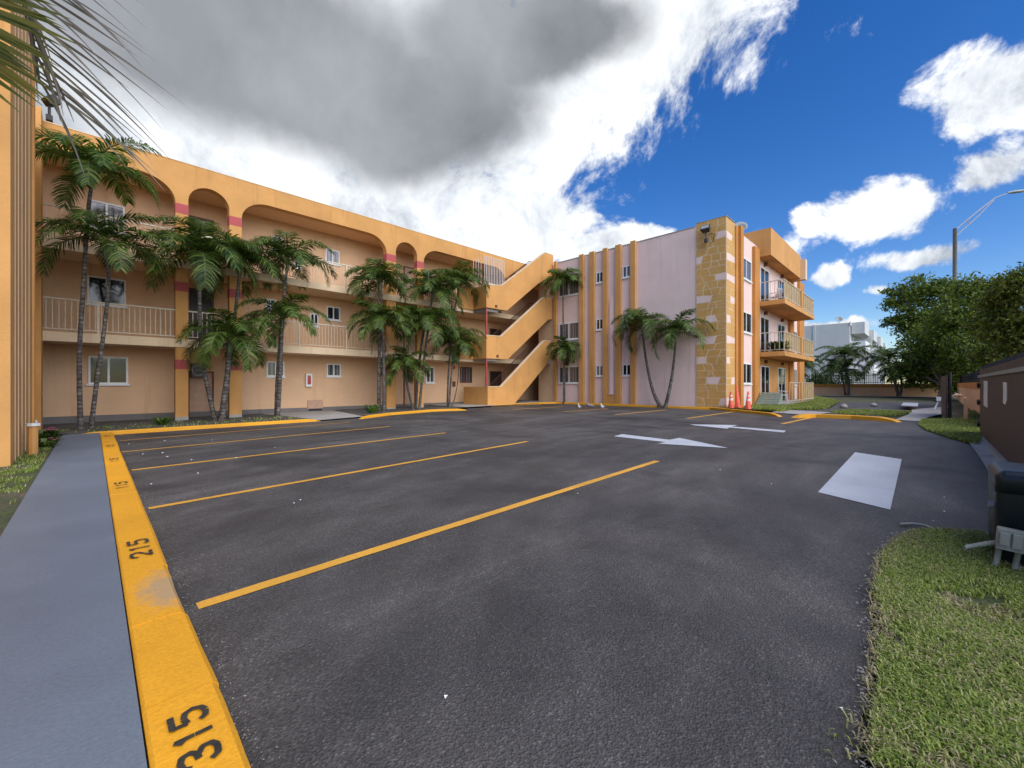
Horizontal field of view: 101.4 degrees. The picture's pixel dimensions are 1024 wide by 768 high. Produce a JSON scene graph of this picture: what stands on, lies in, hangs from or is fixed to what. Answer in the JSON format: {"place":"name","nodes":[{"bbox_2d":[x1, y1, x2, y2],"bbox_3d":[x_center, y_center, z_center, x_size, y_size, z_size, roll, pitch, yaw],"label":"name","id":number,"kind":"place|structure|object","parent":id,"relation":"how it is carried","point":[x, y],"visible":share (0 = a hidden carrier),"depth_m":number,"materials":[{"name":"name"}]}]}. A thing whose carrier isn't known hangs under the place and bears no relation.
{"place":"outdoors","nodes":[
{"label":"outdoors","id":0,"kind":"place"},
{"bbox_2d":[0,429,60,535],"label":"lawn","id":1,"kind":"structure","parent":0,"point":[7,507],"depth_m":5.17,"materials":[{"name":"plant"}]},
{"bbox_2d":[25,423,40,454],"bbox_3d":[-9.051,1.040,7.920,0.195,0.620,0.199,0,0,-45],"label":"post","id":2,"kind":"object","parent":1,"relation":"on","point":[32,438],"visible":0.83,"depth_m":7.87,"materials":[{"name":"paint"}]},
{"bbox_2d":[38,437,61,447],"bbox_3d":[-9.862,1.224,8.823,0.578,0.211,0.553,0,0,-8],"label":"flowering plant","id":3,"kind":"object","parent":1,"relation":"on","point":[46,442],"visible":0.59,"depth_m":8.82,"materials":[{"name":"green plant"}]},
{"bbox_2d":[38,427,64,440],"bbox_3d":[-10.838,1.166,9.672,0.838,0.329,0.871,0,0,-45],"label":"flowering plant","id":4,"kind":"object","parent":1,"relation":"on","point":[49,433],"visible":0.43,"depth_m":9.66,"materials":[{"name":"green plant"}]},
{"bbox_2d":[0,0,182,190],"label":"palm tree","id":5,"kind":"object","parent":1,"relation":"on","point":[32,25],"visible":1,"depth_m":2.08,"materials":[{"name":"green plant"}]},
{"bbox_2d":[0,433,146,767],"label":"sidewalk","id":6,"kind":"structure","parent":0,"point":[68,696],"depth_m":2.23,"materials":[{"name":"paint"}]},
{"bbox_2d":[436,400,553,406],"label":"stair pavement","id":7,"kind":"structure","parent":0,"point":[475,405],"depth_m":24.80,"materials":[{"name":"concrete"}]},
{"bbox_2d":[60,396,970,767],"bbox_3d":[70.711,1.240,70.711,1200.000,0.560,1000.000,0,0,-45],"label":"ground","id":8,"kind":"structure","parent":0,"point":[956,408],"depth_m":17.57,"materials":[{"name":"plant"}]},
{"bbox_2d":[100,432,117,445],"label":"kerb","id":9,"kind":"structure","parent":8,"relation":"on","point":[105,439],"depth_m":10.06,"materials":[{"name":"concrete"}]},
{"bbox_2d":[102,443,123,462],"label":"kerb","id":10,"kind":"structure","parent":8,"relation":"on","point":[111,450],"depth_m":8.00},
{"bbox_2d":[104,460,137,496],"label":"kerb","id":11,"kind":"structure","parent":8,"relation":"on","point":[116,472],"depth_m":5.78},
{"bbox_2d":[109,492,167,578],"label":"kerb","id":12,"kind":"structure","parent":8,"relation":"on","point":[131,522],"depth_m":3.64,"materials":[{"name":"concrete"}]},
{"bbox_2d":[126,538,152,557],"bbox_3d":[-2.939,1.286,3.310,0.137,0.004,0.485,0,0,-45],"label":"kerb number","id":13,"kind":"object","parent":12,"relation":"on","point":[136,542],"visible":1,"depth_m":3.28,"materials":[{"name":"paint"}]},
{"bbox_2d":[121,564,184,634],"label":"kerb","id":14,"kind":"structure","parent":8,"relation":"on","point":[149,594],"depth_m":2.57,"materials":[{"name":"concrete"}]},
{"bbox_2d":[129,612,218,725],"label":"kerb","id":15,"kind":"structure","parent":8,"relation":"on","point":[169,659],"depth_m":1.97,"materials":[{"name":"concrete"}]},
{"bbox_2d":[142,682,250,767],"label":"kerb","id":16,"kind":"structure","parent":8,"relation":"on","point":[160,739],"depth_m":1.56,"materials":[{"name":"concrete"}]},
{"bbox_2d":[166,704,221,767],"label":"kerb number","id":17,"kind":"object","parent":16,"relation":"on","point":[197,754],"visible":1,"depth_m":1.52,"materials":[{"name":"paint"}]},
{"bbox_2d":[83,419,318,434],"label":"kerb","id":18,"kind":"structure","parent":8,"relation":"on","point":[131,431],"depth_m":12.93,"materials":[{"name":"concrete"}]},
{"bbox_2d":[38,405,463,433],"bbox_3d":[-5.698,1.247,18.990,31.060,0.223,10.097,0,0,-22],"label":"planting strip","id":19,"kind":"object","parent":8,"relation":"on","point":[126,423],"visible":0.53,"depth_m":14.59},
{"bbox_2d":[35,125,162,430],"bbox_3d":[-12.354,-2.899,12.181,3.407,8.642,3.194,0,0,-45],"label":"palm tree","id":20,"kind":"object","parent":19,"relation":"on","point":[98,160],"visible":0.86,"depth_m":12.08,"materials":[{"name":"green plant"}]},
{"bbox_2d":[35,206,169,429],"bbox_3d":[-12.054,-1.897,12.259,3.267,6.634,3.531,0,0,-45],"label":"palm tree","id":21,"kind":"object","parent":19,"relation":"on","point":[69,224],"visible":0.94,"depth_m":12.13,"materials":[{"name":"green plant"}]},
{"bbox_2d":[56,416,303,432],"bbox_3d":[-10.603,1.255,13.975,6.370,0.122,2.520,0,0,-45],"label":"ground cover","id":22,"kind":"object","parent":19,"relation":"on","point":[149,425],"visible":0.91,"depth_m":13.74,"materials":[{"name":"green plant"}]},
{"bbox_2d":[124,215,262,420],"bbox_3d":[-10.605,-1.978,14.209,3.929,6.748,4.018,0,0,-45],"label":"palm tree","id":23,"kind":"object","parent":19,"relation":"on","point":[197,243],"visible":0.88,"depth_m":13.86,"materials":[{"name":"green plant"}]},
{"bbox_2d":[173,307,282,421],"bbox_3d":[-10.090,-0.596,14.816,2.975,3.981,3.008,0,0,19],"label":"palm tree","id":24,"kind":"object","parent":19,"relation":"on","point":[221,333],"visible":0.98,"depth_m":14.48,"materials":[{"name":"green plant"}]},
{"bbox_2d":[179,226,296,418],"bbox_3d":[-10.259,-2.137,15.906,3.903,7.061,3.821,0,0,-45],"label":"palm tree","id":25,"kind":"object","parent":19,"relation":"on","point":[267,263],"visible":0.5,"depth_m":15.73,"materials":[{"name":"green plant"}]},
{"bbox_2d":[234,293,330,417],"bbox_3d":[-8.951,-1.046,16.318,3.243,4.851,3.273,0,0,-45],"label":"palm tree","id":26,"kind":"object","parent":19,"relation":"on","point":[283,309],"visible":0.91,"depth_m":16.14,"materials":[{"name":"green plant"}]},
{"bbox_2d":[242,229,338,415],"bbox_3d":[-8.872,-2.257,16.886,3.646,7.273,3.887,0,0,-45],"label":"palm tree","id":27,"kind":"object","parent":19,"relation":"on","point":[287,250],"visible":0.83,"depth_m":16.56,"materials":[{"name":"green plant"}]},
{"bbox_2d":[344,257,415,411],"bbox_3d":[-6.045,-2.186,19.306,3.221,7.062,3.296,0,0,-23],"label":"palm tree","id":28,"kind":"object","parent":19,"relation":"on","point":[380,274],"visible":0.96,"depth_m":19.26,"materials":[{"name":"green plant"}]},
{"bbox_2d":[346,299,417,411],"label":"palm tree","id":29,"kind":"object","parent":19,"relation":"on","point":[381,317],"visible":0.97,"depth_m":18.86,"materials":[{"name":"green plant"}]},
{"bbox_2d":[380,345,431,409],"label":"palm tree","id":30,"kind":"object","parent":19,"relation":"on","point":[408,360],"visible":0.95,"depth_m":19.98,"materials":[{"name":"green plant"}]},
{"bbox_2d":[394,305,461,409],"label":"palm tree","id":31,"kind":"object","parent":19,"relation":"on","point":[425,318],"visible":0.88,"depth_m":20.56,"materials":[{"name":"green plant"}]},
{"bbox_2d":[399,268,472,408],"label":"palm tree","id":32,"kind":"object","parent":19,"relation":"on","point":[434,284],"visible":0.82,"depth_m":21.30,"materials":[{"name":"green plant"}]},
{"bbox_2d":[427,324,486,406],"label":"palm tree","id":33,"kind":"object","parent":19,"relation":"on","point":[467,333],"visible":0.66,"depth_m":22.64,"materials":[{"name":"green plant"}]},
{"bbox_2d":[428,260,489,406],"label":"palm tree","id":34,"kind":"object","parent":19,"relation":"on","point":[472,275],"visible":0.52,"depth_m":22.90,"materials":[{"name":"green plant"}]},
{"bbox_2d":[440,339,478,405],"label":"palm tree","id":35,"kind":"object","parent":19,"relation":"on","point":[455,356],"visible":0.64,"depth_m":23.11,"materials":[{"name":"green plant"}]},
{"bbox_2d":[270,410,362,419],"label":"concrete walk","id":36,"kind":"structure","parent":8,"relation":"on","point":[323,415],"depth_m":17.46,"materials":[{"name":"concrete"}]},
{"bbox_2d":[0,2,813,466],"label":"apartment building","id":37,"kind":"structure","parent":8,"relation":"on","point":[728,278],"depth_m":20.31,"materials":[{"name":"paint"}]},
{"bbox_2d":[41,94,59,122],"bbox_3d":[-10.525,-6.309,9.568,0.312,0.601,0.257,0,0,25],"label":"floodlight","id":38,"kind":"object","parent":37,"relation":"attached to","point":[49,105],"visible":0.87,"depth_m":9.52,"materials":[{"name":"metal"}]},
{"bbox_2d":[85,275,127,308],"bbox_3d":[-14.468,-3.301,14.976,1.104,1.044,0.100,0,0,-45],"label":"window","id":39,"kind":"structure","parent":37,"relation":"in","point":[96,285],"depth_m":14.94,"materials":[{"name":"grey glass"}]},
{"bbox_2d":[86,356,129,385],"bbox_3d":[-14.438,-0.485,15.006,1.125,1.045,0.100,0,0,-45],"label":"window","id":40,"kind":"structure","parent":37,"relation":"in","point":[114,370],"depth_m":15.02,"materials":[{"name":"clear glass"}]},
{"bbox_2d":[91,200,124,231],"bbox_3d":[-14.474,-5.966,14.970,1.054,1.044,0.100,0,0,-45],"label":"window","id":41,"kind":"structure","parent":37,"relation":"in","point":[98,206],"depth_m":14.99,"materials":[{"name":"white glass"}]},
{"bbox_2d":[188,287,213,339],"bbox_3d":[-12.535,-2.755,16.895,0.854,2.210,0.100,0,0,-45],"label":"door","id":42,"kind":"structure","parent":37,"relation":"in","point":[193,292],"depth_m":16.79,"materials":[{"name":"grey metal"}]},
{"bbox_2d":[188,371,213,415],"bbox_3d":[-12.549,0.355,16.909,0.854,1.790,0.060,0,0,-45],"label":"door","id":43,"kind":"structure","parent":37,"relation":"in","point":[197,395],"depth_m":16.85,"materials":[{"name":"grey metal"}]},
{"bbox_2d":[265,361,285,377],"bbox_3d":[-10.619,-0.672,18.825,0.828,0.727,0.100,0,0,-45],"label":"window","id":44,"kind":"structure","parent":37,"relation":"in","point":[271,365],"depth_m":18.74,"materials":[{"name":"white glass"}]},
{"bbox_2d":[325,248,339,266],"bbox_3d":[-8.828,-6.260,20.616,0.786,0.745,0.100,0,0,-45],"label":"window","id":45,"kind":"structure","parent":37,"relation":"in","point":[329,256],"depth_m":20.60,"materials":[{"name":"white glass"}]},
{"bbox_2d":[325,364,341,377],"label":"window","id":46,"kind":"structure","parent":37,"relation":"in","point":[332,370],"depth_m":20.64,"materials":[{"name":"clear glass"}]},
{"bbox_2d":[325,306,341,321],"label":"window","id":47,"kind":"structure","parent":37,"relation":"in","point":[333,313],"depth_m":20.64,"materials":[{"name":"white glass"}]},
{"bbox_2d":[404,368,413,405],"bbox_3d":[-5.687,0.145,23.771,1.020,2.110,0.060,0,0,-45],"label":"door","id":48,"kind":"structure","parent":37,"relation":"in","point":[411,387],"depth_m":23.64,"materials":[{"name":"grey metal"}]},
{"bbox_2d":[460,367,471,382],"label":"window","id":49,"kind":"structure","parent":37,"relation":"in","point":[465,372],"depth_m":26.53,"materials":[{"name":"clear glass"}]},
{"bbox_2d":[490,371,501,385],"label":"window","id":50,"kind":"structure","parent":37,"relation":"in","point":[493,374],"depth_m":28.34,"materials":[{"name":"grey glass"}]},
{"bbox_2d":[558,276,578,297],"bbox_3d":[3.681,-6.280,27.106,0.100,1.140,1.774,0,0,-45],"label":"window","id":51,"kind":"structure","parent":37,"relation":"in","point":[572,289],"depth_m":27.03,"materials":[{"name":"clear glass"}]},
{"bbox_2d":[558,366,578,383],"bbox_3d":[3.681,-0.610,27.106,0.100,1.140,1.774,0,0,-45],"label":"window","id":52,"kind":"structure","parent":37,"relation":"in","point":[571,372],"depth_m":27.03,"materials":[{"name":"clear glass"}]},
{"bbox_2d":[559,321,578,340],"bbox_3d":[3.681,-3.430,27.106,0.100,1.140,1.774,0,0,-45],"label":"window","id":53,"kind":"structure","parent":37,"relation":"in","point":[571,330],"depth_m":27.03,"materials":[{"name":"clear glass"}]},
{"bbox_2d":[744,258,752,283],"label":"window","id":54,"kind":"structure","parent":37,"relation":"in","point":[747,264],"depth_m":22.77,"materials":[{"name":"clear glass"}]},
{"bbox_2d":[744,311,752,334],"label":"window","id":55,"kind":"structure","parent":37,"relation":"in","point":[747,316],"depth_m":22.77,"materials":[{"name":"clear glass"}]},
{"bbox_2d":[744,363,752,384],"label":"window","id":56,"kind":"structure","parent":37,"relation":"in","point":[747,367],"depth_m":22.76,"materials":[{"name":"clear glass"}]},
{"bbox_2d":[760,316,768,351],"bbox_3d":[15.098,-2.955,25.068,1.817,2.110,0.060,0,0,-45],"label":"door","id":57,"kind":"structure","parent":37,"relation":"in","point":[764,322],"depth_m":24.92,"materials":[{"name":"white glass"}]},
{"bbox_2d":[760,266,768,300],"bbox_3d":[15.098,-5.855,25.068,1.817,2.110,0.060,0,0,-45],"label":"door","id":58,"kind":"structure","parent":37,"relation":"in","point":[764,274],"depth_m":24.92,"materials":[{"name":"white glass"}]},
{"bbox_2d":[760,366,769,394],"bbox_3d":[15.119,-0.030,25.047,1.817,2.160,0.060,0,0,-45],"label":"door","id":59,"kind":"structure","parent":37,"relation":"in","point":[764,370],"depth_m":24.97,"materials":[{"name":"white glass"}]},
{"bbox_2d":[778,367,785,399],"bbox_3d":[17.889,-0.030,27.817,1.878,2.160,0.060,0,0,-45],"label":"door","id":60,"kind":"structure","parent":37,"relation":"in","point":[781,371],"depth_m":27.99,"materials":[{"name":"white glass"}]},
{"bbox_2d":[114,404,987,767],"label":"asphalt lot","id":61,"kind":"structure","parent":8,"relation":"on","point":[684,606],"depth_m":2.96,"materials":[{"name":"asphalt"}]},
{"bbox_2d":[123,426,390,451],"bbox_3d":[-5.915,1.347,10.908,0.094,0.050,6.247,0,0,41],"label":"parking line","id":62,"kind":"object","parent":61,"relation":"on","point":[250,439],"visible":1,"depth_m":10.17,"materials":[{"name":"paint"}]},
{"bbox_2d":[133,433,441,469],"bbox_3d":[-3.964,1.346,9.113,0.105,0.051,6.406,0,0,42],"label":"parking line","id":63,"kind":"object","parent":61,"relation":"on","point":[272,453],"visible":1,"depth_m":8.14,"materials":[{"name":"paint"}]},
{"bbox_2d":[148,441,527,508],"bbox_3d":[-1.837,1.345,7.192,0.105,0.054,6.718,0,0,41],"label":"parking line","id":64,"kind":"object","parent":61,"relation":"on","point":[316,478],"visible":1,"depth_m":5.94,"materials":[{"name":"paint"}]},
{"bbox_2d":[359,409,465,418],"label":"kerb","id":65,"kind":"structure","parent":61,"relation":"on","point":[395,413],"depth_m":18.75,"materials":[{"name":"concrete"}]},
{"bbox_2d":[196,460,658,608],"bbox_3d":[0.283,1.345,4.929,0.110,0.052,6.458,0,0,44],"label":"parking line","id":66,"kind":"object","parent":61,"relation":"on","point":[242,591],"visible":1,"depth_m":3.46,"materials":[{"name":"paint"}]},
{"bbox_2d":[541,267,583,401],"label":"palm tree","id":67,"kind":"object","parent":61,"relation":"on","point":[563,277],"visible":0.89,"depth_m":26.42,"materials":[{"name":"green plant"}]},
{"bbox_2d":[545,335,581,403],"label":"palm tree","id":68,"kind":"object","parent":61,"relation":"on","point":[565,347],"visible":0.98,"depth_m":26.09,"materials":[{"name":"green plant"}]},
{"bbox_2d":[489,402,781,416],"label":"kerb","id":69,"kind":"structure","parent":61,"relation":"on","point":[723,409],"depth_m":22.22,"materials":[{"name":"concrete"}]},
{"bbox_2d":[610,307,670,407],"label":"palm tree","id":70,"kind":"object","parent":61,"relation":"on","point":[638,317],"visible":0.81,"depth_m":22.39,"materials":[{"name":"green plant"}]},
{"bbox_2d":[616,434,725,447],"bbox_3d":[3.622,1.299,9.758,1.247,0.010,2.780,0,0,-45],"label":"painted arrow","id":71,"kind":"object","parent":61,"relation":"on","point":[678,441],"visible":1,"depth_m":9.58,"materials":[{"name":"paint"}]},
{"bbox_2d":[642,308,715,407],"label":"palm tree","id":72,"kind":"object","parent":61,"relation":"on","point":[680,324],"visible":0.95,"depth_m":21.03,"materials":[{"name":"green plant"}]},
{"bbox_2d":[691,424,785,431],"bbox_3d":[6.709,1.266,12.521,1.272,0.010,2.685,0,0,-45],"label":"painted arrow","id":73,"kind":"object","parent":61,"relation":"on","point":[723,426],"visible":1,"depth_m":12.40,"materials":[{"name":"paint"}]},
{"bbox_2d":[822,702,861,759],"bbox_3d":[1.323,1.344,1.649,0.396,0.041,0.113,0,0,-45],"label":"ground cover","id":74,"kind":"object","parent":61,"relation":"on","point":[848,755],"visible":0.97,"depth_m":1.62,"materials":[{"name":"green plant"}]},
{"bbox_2d":[791,414,900,421],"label":"kerb","id":75,"kind":"structure","parent":61,"relation":"on","point":[859,417],"depth_m":15.00,"materials":[{"name":"concrete"}]},
{"bbox_2d":[774,407,940,420],"bbox_3d":[16.086,1.160,19.187,11.195,0.090,5.349,0,0,-45],"label":"concrete gutter","id":76,"kind":"object","parent":61,"relation":"on","point":[917,414],"visible":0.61,"depth_m":17.46,"materials":[{"name":"concrete"}]},
{"bbox_2d":[941,372,951,417],"bbox_3d":[16.022,0.390,15.472,0.143,1.620,3.044,0,0,44],"label":"gate leaf","id":77,"kind":"object","parent":76,"relation":"on","point":[946,396],"visible":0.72,"depth_m":14.41,"materials":[{"name":"metal"}]},
{"bbox_2d":[818,452,901,508],"bbox_3d":[5.289,1.309,6.235,4.321,0.035,0.722,0,0,-45],"label":"painted rectangle","id":78,"kind":"object","parent":61,"relation":"on","point":[869,479],"visible":1,"depth_m":5.75},
{"bbox_2d":[830,408,911,415],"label":"grass","id":79,"kind":"structure","parent":61,"relation":"on","point":[877,412],"depth_m":17.27,"materials":[{"name":"plant"}]},
{"bbox_2d":[969,440,998,469],"bbox_3d":[7.516,1.270,6.555,10.900,0.087,0.240,0,0,-45],"label":"concrete edging","id":80,"kind":"object","parent":61,"relation":"on","point":[985,453],"visible":0.17,"depth_m":7.66,"materials":[{"name":"concrete"}]},
{"bbox_2d":[755,392,782,404],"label":"patio steps","id":81,"kind":"structure","parent":8,"relation":"on","point":[768,398],"depth_m":23.09,"materials":[{"name":"concrete"}]},
{"bbox_2d":[804,355,825,381],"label":"palm tree","id":82,"kind":"object","parent":8,"relation":"on","point":[809,365],"visible":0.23,"depth_m":42.58,"materials":[{"name":"green plant"}]},
{"bbox_2d":[804,369,845,383],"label":"shrub","id":83,"kind":"object","parent":8,"relation":"on","point":[821,379],"visible":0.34,"depth_m":40.68,"materials":[{"name":"green plant"}]},
{"bbox_2d":[804,321,884,383],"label":"white building","id":84,"kind":"structure","parent":8,"relation":"on","point":[838,334],"depth_m":58.82,"materials":[{"name":"paint"}]},
{"bbox_2d":[807,372,938,396],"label":"boundary wall","id":85,"kind":"structure","parent":8,"relation":"on","point":[875,389],"depth_m":37.50,"materials":[{"name":"concrete"}]},
{"bbox_2d":[814,395,932,396],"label":"concrete walk","id":86,"kind":"structure","parent":8,"relation":"on","point":[874,396],"depth_m":35.21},
{"bbox_2d":[815,358,865,395],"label":"palm tree","id":87,"kind":"object","parent":86,"relation":"on","point":[829,371],"visible":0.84,"depth_m":37.95,"materials":[{"name":"green plant"}]},
{"bbox_2d":[814,342,873,395],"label":"palm tree","id":88,"kind":"object","parent":86,"relation":"on","point":[849,351],"visible":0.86,"depth_m":37.56,"materials":[{"name":"green plant"}]},
{"bbox_2d":[853,344,930,396],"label":"palm tree","id":89,"kind":"object","parent":86,"relation":"on","point":[888,358],"visible":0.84,"depth_m":34.99,"materials":[{"name":"green plant"}]},
{"bbox_2d":[875,362,913,395],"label":"palm tree","id":90,"kind":"object","parent":86,"relation":"on","point":[881,371],"visible":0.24,"depth_m":35.58,"materials":[{"name":"green plant"}]},
{"bbox_2d":[876,270,959,338],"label":"broadleaf tree","id":91,"kind":"object","parent":8,"relation":"on","point":[919,295],"visible":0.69,"depth_m":37.29,"materials":[{"name":"green plant"}]},
{"bbox_2d":[878,321,959,401],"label":"broadleaf tree","id":92,"kind":"object","parent":8,"relation":"on","point":[920,369],"visible":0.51,"depth_m":32.97,"materials":[{"name":"green plant"}]},
{"bbox_2d":[929,342,992,379],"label":"broadleaf tree","id":93,"kind":"object","parent":8,"relation":"on","point":[959,370],"visible":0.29,"depth_m":28.62,"materials":[{"name":"green plant"}]},
{"bbox_2d":[912,271,1021,366],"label":"broadleaf tree","id":94,"kind":"object","parent":8,"relation":"on","point":[946,322],"visible":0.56,"depth_m":29.81,"materials":[{"name":"green plant"}]},
{"bbox_2d":[957,370,979,412],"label":"boundary wall","id":95,"kind":"structure","parent":8,"relation":"on","point":[968,388],"depth_m":20.59,"materials":[{"name":"paint"}]},
{"bbox_2d":[951,262,1023,371],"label":"broadleaf tree","id":96,"kind":"object","parent":8,"relation":"on","point":[1001,306],"visible":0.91,"depth_m":19.79,"materials":[{"name":"green plant"}]},
{"bbox_2d":[952,189,1023,395],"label":"street light","id":97,"kind":"object","parent":8,"relation":"on","point":[954,261],"visible":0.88,"depth_m":36.96,"materials":[{"name":"grey metal"}]},
{"bbox_2d":[976,352,1023,462],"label":"board fence","id":98,"kind":"object","parent":8,"relation":"on","point":[1000,423],"visible":0.98,"depth_m":6.88,"materials":[{"name":"wood"}]},
{"bbox_2d":[136,485,905,767],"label":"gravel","id":99,"kind":"structure","parent":0,"point":[854,751],"depth_m":1.98,"materials":[{"name":"gravel"}]},
{"bbox_2d":[31,0,1023,383],"label":"sky","id":100,"kind":"structure","parent":0,"point":[863,133],"materials":[{"name":"blue"}]},
{"bbox_2d":[762,340,791,351],"bbox_3d":[15.153,-2.166,23.907,1.838,0.611,1.754,0,0,-2],"label":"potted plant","id":101,"kind":"object","parent":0,"point":[776,345],"visible":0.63,"depth_m":23.57,"materials":[{"name":"green plant"}]},
{"bbox_2d":[830,402,940,410],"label":"asphalt path","id":102,"kind":"structure","parent":0,"point":[880,405],"depth_m":22.95,"materials":[{"name":"asphalt"}]},
{"bbox_2d":[850,526,1023,767],"bbox_3d":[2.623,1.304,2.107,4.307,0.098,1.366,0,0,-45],"label":"grass","id":103,"kind":"structure","parent":0,"point":[1000,581],"depth_m":2.00,"materials":[{"name":"plant"}]},
{"bbox_2d":[963,526,1023,569],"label":"switch box","id":104,"kind":"object","parent":103,"relation":"on","point":[1009,539],"visible":0.86,"depth_m":2.97,"materials":[{"name":"metal"}]},
{"bbox_2d":[988,461,1023,565],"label":"utility pedestal","id":105,"kind":"object","parent":103,"relation":"on","point":[1005,494],"visible":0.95,"depth_m":3.09,"materials":[{"name":"grey metal"}]},
{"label":"lawn soil","id":106,"kind":"structure","parent":0,"visible":0},
{"bbox_2d":[736,395,839,411],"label":"grass","id":107,"kind":"structure","parent":106,"relation":"on","point":[819,402],"depth_m":21.70,"materials":[{"name":"plant"}]},
{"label":"lawn soil","id":108,"kind":"structure","parent":0,"visible":0},
{"bbox_2d":[918,410,983,443],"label":"grass","id":109,"kind":"structure","parent":108,"relation":"on","point":[964,430],"depth_m":11.54,"materials":[{"name":"plant"}]},
{"bbox_2d":[953,394,967,419],"bbox_3d":[14.842,0.751,13.863,0.104,0.898,0.335,0,0,-24],"label":"stand pipe","id":110,"kind":"object","parent":109,"relation":"on","point":[965,406],"visible":0.84,"depth_m":13.73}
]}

